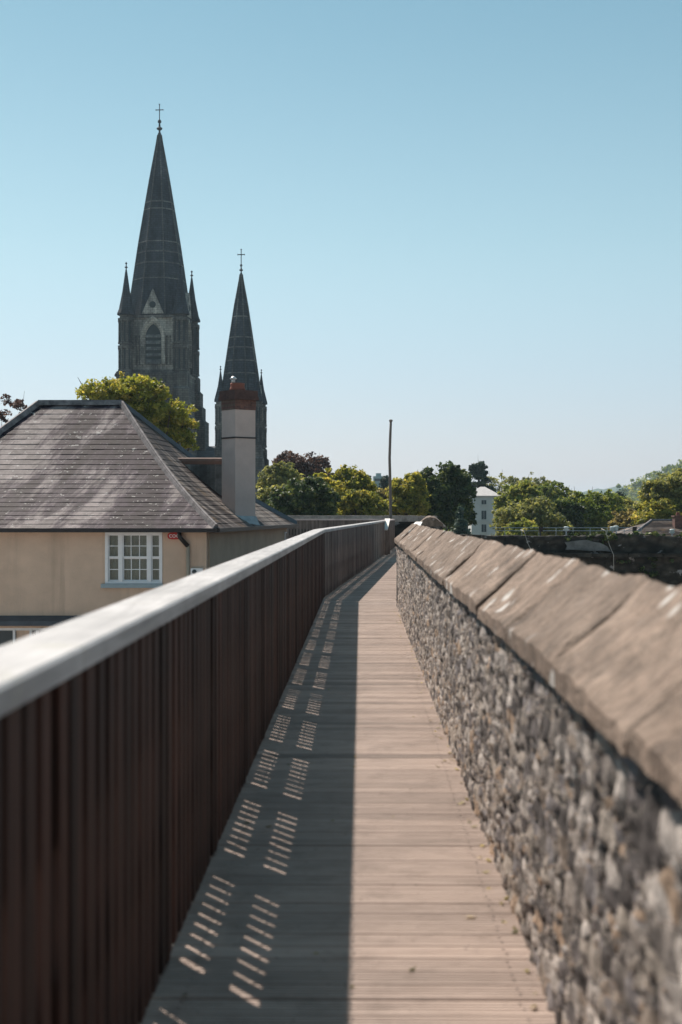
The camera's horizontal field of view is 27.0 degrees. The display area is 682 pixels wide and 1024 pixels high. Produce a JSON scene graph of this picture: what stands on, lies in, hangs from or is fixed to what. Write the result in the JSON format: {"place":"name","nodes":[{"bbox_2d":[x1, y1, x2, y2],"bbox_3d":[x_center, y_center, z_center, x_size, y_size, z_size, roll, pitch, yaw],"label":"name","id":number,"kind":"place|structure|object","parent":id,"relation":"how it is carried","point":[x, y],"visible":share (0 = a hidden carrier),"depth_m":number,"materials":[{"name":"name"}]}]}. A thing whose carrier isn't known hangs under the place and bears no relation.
{"place":"outdoors","nodes":[
{"label":"outdoors","id":0,"kind":"place"},
{"bbox_2d":[0,376,298,645],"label":"house","id":1,"kind":"structure","parent":0,"point":[98,498],"depth_m":35.76,"materials":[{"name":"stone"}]},
{"bbox_2d":[0,628,47,645],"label":"window","id":2,"kind":"structure","parent":1,"relation":"in","point":[7,635],"depth_m":34.33,"materials":[{"name":"white paint"}]},
{"bbox_2d":[101,532,162,587],"bbox_3d":[-5.020,1.154,34.240,1.485,1.339,0.260,0,0,0],"label":"window","id":3,"kind":"structure","parent":1,"relation":"in","point":[132,559],"depth_m":34.25,"materials":[{"name":"white paint"}]},
{"bbox_2d":[0,0,681,491],"label":"sky","id":4,"kind":"structure","parent":0,"point":[456,223],"materials":[{"name":"blue"}]},
{"bbox_2d":[139,547,555,1023],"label":"boardwalk","id":5,"kind":"structure","parent":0,"point":[286,909],"depth_m":6.06,"materials":[{"name":"brown wood"}]},
{"bbox_2d":[0,529,324,1023],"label":"balustrade","id":6,"kind":"object","parent":5,"relation":"on","point":[133,731],"visible":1,"depth_m":4.03,"materials":[{"name":"brown wood"}]},
{"bbox_2d":[169,519,384,538],"bbox_3d":[-3.154,0.945,62.490,10.944,1.270,0.200,0,0,-2],"label":"balustrade","id":7,"kind":"object","parent":5,"relation":"on","point":[309,524],"visible":0.14,"depth_m":62.49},
{"bbox_2d":[174,599,529,1023],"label":"boardwalk screws","id":8,"kind":"object","parent":5,"relation":"on","point":[352,861],"visible":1,"depth_m":6.02,"materials":[{"name":"silver metal"}]},
{"bbox_2d":[320,520,385,596],"bbox_3d":[0.582,0.945,38.913,0.200,1.270,27.004,0,0,4],"label":"balustrade","id":9,"kind":"object","parent":5,"relation":"on","point":[351,551],"visible":0.95,"depth_m":32.34,"materials":[{"name":"brown wood"}]},
{"bbox_2d":[183,612,536,1006],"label":"fallen leaves","id":10,"kind":"object","parent":5,"relation":"on","point":[502,921],"visible":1,"depth_m":6.31,"materials":[{"name":"brown plant"}]},
{"bbox_2d":[385,518,389,554],"bbox_3d":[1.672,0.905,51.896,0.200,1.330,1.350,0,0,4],"label":"newel post","id":11,"kind":"object","parent":5,"relation":"on","point":[387,537],"visible":0.83,"depth_m":51.67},
{"bbox_2d":[390,519,394,549],"bbox_3d":[1.927,0.945,57.593,0.200,1.270,9.947,0,0,4],"label":"balustrade","id":12,"kind":"object","parent":5,"relation":"on","point":[392,532],"visible":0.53,"depth_m":59.72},
{"bbox_2d":[420,516,445,529],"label":"stone parapet","id":13,"kind":"structure","parent":5,"relation":"on","point":[433,522],"depth_m":47.98,"materials":[{"name":"stone"}]},
{"bbox_2d":[394,523,681,1023],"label":"stone parapet","id":14,"kind":"structure","parent":5,"relation":"on","point":[554,685],"depth_m":4.20,"materials":[{"name":"stone"}]},
{"bbox_2d":[287,515,436,546],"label":"stone wall","id":15,"kind":"structure","parent":0,"point":[402,523],"depth_m":66.33,"materials":[{"name":"grey stone"}]},
{"bbox_2d":[565,486,630,494],"bbox_3d":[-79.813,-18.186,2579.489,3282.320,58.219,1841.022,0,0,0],"label":"distant hills","id":16,"kind":"structure","parent":0,"point":[615,489],"depth_m":2448.31,"materials":[{"name":"green plant"}]},
{"label":"ground","id":17,"kind":"structure","parent":0,"visible":0},
{"bbox_2d":[0,391,26,422],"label":"bare tree","id":18,"kind":"object","parent":17,"relation":"on","point":[15,404],"visible":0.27,"depth_m":89.05,"materials":[{"name":"plant"}]},
{"bbox_2d":[75,371,199,450],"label":"maple tree","id":19,"kind":"object","parent":17,"relation":"on","point":[174,422],"visible":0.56,"depth_m":71.43,"materials":[{"name":"green plant"}]},
{"bbox_2d":[114,104,268,497],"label":"cathedral","id":20,"kind":"structure","parent":17,"relation":"on","point":[158,327],"depth_m":196.09,"materials":[{"name":"stone"}]},
{"bbox_2d":[257,483,283,503],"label":"green tree","id":21,"kind":"object","parent":17,"relation":"on","point":[264,496],"visible":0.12,"depth_m":85.57,"materials":[{"name":"green plant"}]},
{"bbox_2d":[255,454,304,495],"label":"green tree","id":22,"kind":"object","parent":17,"relation":"on","point":[275,474],"visible":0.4,"depth_m":99.17,"materials":[{"name":"green plant"}]},
{"bbox_2d":[271,449,334,479],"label":"beech tree","id":23,"kind":"object","parent":17,"relation":"on","point":[310,466],"visible":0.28,"depth_m":119.14,"materials":[{"name":"purple plant"}]},
{"bbox_2d":[266,475,341,515],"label":"dark tree","id":24,"kind":"object","parent":17,"relation":"on","point":[312,496],"visible":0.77,"depth_m":78.85,"materials":[{"name":"green plant"}]},
{"bbox_2d":[313,462,379,513],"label":"yellow tree","id":25,"kind":"object","parent":17,"relation":"on","point":[342,480],"visible":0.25,"depth_m":83.59,"materials":[{"name":"green plant"}]},
{"bbox_2d":[335,484,388,518],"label":"yellow tree","id":26,"kind":"object","parent":17,"relation":"on","point":[364,502],"visible":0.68,"depth_m":81.35,"materials":[{"name":"green plant"}]},
{"bbox_2d":[373,473,388,487],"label":"office block","id":27,"kind":"structure","parent":17,"relation":"on","point":[377,477],"depth_m":420.00,"materials":[{"name":"grey glass"}]},
{"bbox_2d":[376,486,388,501],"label":"rusty tree","id":28,"kind":"object","parent":17,"relation":"on","point":[382,491],"visible":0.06,"depth_m":91.44,"materials":[{"name":"brown plant"}]},
{"bbox_2d":[378,475,388,488],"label":"dark tree","id":29,"kind":"object","parent":17,"relation":"on","point":[384,481],"visible":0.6,"depth_m":171.59,"materials":[{"name":"green plant"}]},
{"bbox_2d":[383,471,431,515],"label":"yellow tree","id":30,"kind":"object","parent":17,"relation":"on","point":[410,494],"visible":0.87,"depth_m":83.44,"materials":[{"name":"green plant"}]},
{"bbox_2d":[409,460,477,531],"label":"dark tree","id":31,"kind":"object","parent":17,"relation":"on","point":[450,490],"visible":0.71,"depth_m":90.91,"materials":[{"name":"green plant"}]},
{"bbox_2d":[452,506,472,534],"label":"spruce tree","id":32,"kind":"object","parent":17,"relation":"on","point":[460,525],"visible":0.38,"depth_m":75.76,"materials":[{"name":"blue plant"}]},
{"bbox_2d":[468,461,496,491],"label":"pine tree","id":33,"kind":"object","parent":17,"relation":"on","point":[478,472],"visible":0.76,"depth_m":163.99,"materials":[{"name":"green plant"}]},
{"bbox_2d":[468,487,499,535],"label":"villa","id":34,"kind":"object","parent":17,"relation":"on","point":[483,508],"visible":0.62,"depth_m":150.00,"materials":[{"name":"paint"}]},
{"bbox_2d":[482,511,485,518],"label":"window","id":35,"kind":"structure","parent":34,"relation":"in","point":[483,512],"depth_m":149.97,"materials":[{"name":"glass"}]},
{"bbox_2d":[481,524,486,532],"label":"window","id":36,"kind":"structure","parent":34,"relation":"in","point":[483,525],"depth_m":149.97,"materials":[{"name":"glass"}]},
{"bbox_2d":[486,473,518,494],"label":"tree","id":37,"kind":"object","parent":17,"relation":"on","point":[502,482],"visible":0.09,"depth_m":184.47,"materials":[{"name":"green plant"}]},
{"bbox_2d":[492,478,543,523],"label":"green tree","id":38,"kind":"object","parent":17,"relation":"on","point":[527,489],"visible":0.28,"depth_m":109.28,"materials":[{"name":"green plant"}]},
{"bbox_2d":[502,510,539,535],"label":"green tree","id":39,"kind":"object","parent":17,"relation":"on","point":[529,527],"visible":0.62,"depth_m":83.64,"materials":[{"name":"green plant"}]},
{"bbox_2d":[501,472,551,495],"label":"bare tree","id":40,"kind":"object","parent":17,"relation":"on","point":[537,481],"visible":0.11,"depth_m":178.69,"materials":[{"name":"green plant"}]},
{"bbox_2d":[488,495,573,535],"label":"olive tree","id":41,"kind":"object","parent":17,"relation":"on","point":[538,511],"visible":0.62,"depth_m":93.91,"materials":[{"name":"green plant"}]},
{"bbox_2d":[536,480,572,501],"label":"green tree","id":42,"kind":"object","parent":17,"relation":"on","point":[552,491],"visible":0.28,"depth_m":129.32,"materials":[{"name":"green plant"}]},
{"bbox_2d":[552,489,588,534],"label":"dark tree","id":43,"kind":"object","parent":17,"relation":"on","point":[572,512],"visible":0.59,"depth_m":97.19,"materials":[{"name":"green plant"}]},
{"bbox_2d":[551,486,626,534],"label":"green tree","id":44,"kind":"object","parent":17,"relation":"on","point":[599,510],"visible":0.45,"depth_m":102.80,"materials":[{"name":"green plant"}]},
{"bbox_2d":[603,491,625,519],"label":"dark tree","id":45,"kind":"object","parent":17,"relation":"on","point":[620,493],"visible":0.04,"depth_m":150.01,"materials":[{"name":"green plant"}]},
{"bbox_2d":[607,508,638,531],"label":"rusty tree","id":46,"kind":"object","parent":17,"relation":"on","point":[620,521],"visible":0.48,"depth_m":97.66,"materials":[{"name":"brown plant"}]},
{"bbox_2d":[615,497,640,520],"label":"olive tree","id":47,"kind":"object","parent":17,"relation":"on","point":[629,503],"visible":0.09,"depth_m":105.60,"materials":[{"name":"green plant"}]},
{"bbox_2d":[613,512,681,535],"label":"house","id":48,"kind":"structure","parent":17,"relation":"on","point":[661,526],"depth_m":86.29,"materials":[{"name":"stone"}]},
{"bbox_2d":[630,498,681,525],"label":"yellow tree","id":49,"kind":"object","parent":17,"relation":"on","point":[647,512],"visible":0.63,"depth_m":91.39,"materials":[{"name":"green plant"}]},
{"bbox_2d":[635,468,681,512],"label":"yellow tree","id":50,"kind":"object","parent":17,"relation":"on","point":[670,486],"visible":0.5,"depth_m":93.03,"materials":[{"name":"green plant"}]},
{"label":"rampart ground","id":51,"kind":"structure","parent":0,"visible":0},
{"bbox_2d":[388,419,392,518],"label":"flagpole","id":52,"kind":"object","parent":51,"relation":"on","point":[389,471],"visible":0.69,"depth_m":65.55,"materials":[{"name":"grey metal"}]},
{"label":"fort terrace","id":53,"kind":"structure","parent":0,"visible":0},
{"bbox_2d":[460,533,681,586],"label":"fort wall","id":54,"kind":"structure","parent":53,"relation":"on","point":[636,550],"depth_m":59.99,"materials":[{"name":"stone"}]},
{"bbox_2d":[601,528,613,569],"bbox_3d":[11.172,1.571,59.836,0.148,1.746,0.785,0,0,-32],"label":"cable","id":55,"kind":"object","parent":54,"relation":"attached to","point":[611,550],"visible":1,"depth_m":59.56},
{"bbox_2d":[565,531,681,543],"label":"ivy","id":56,"kind":"object","parent":54,"relation":"attached to","point":[654,533],"visible":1,"depth_m":59.99,"materials":[{"name":"green plant"}]},
{"bbox_2d":[616,557,673,577],"bbox_3d":[21.923,2.420,60.009,21.164,1.355,0.976,0,0,0],"label":"ivy","id":57,"kind":"object","parent":54,"relation":"attached to","point":[651,574],"visible":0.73,"depth_m":59.86,"materials":[{"name":"green plant"}]},
{"bbox_3d":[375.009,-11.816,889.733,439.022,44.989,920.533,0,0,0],"label":"wooded hill","id":58,"kind":"structure","parent":0,"visible":0},
{"bbox_2d":[612,459,681,502],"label":"hillside woods","id":59,"kind":"object","parent":58,"relation":"on","point":[634,488],"visible":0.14,"depth_m":879.11,"materials":[{"name":"green plant"}]}
]}

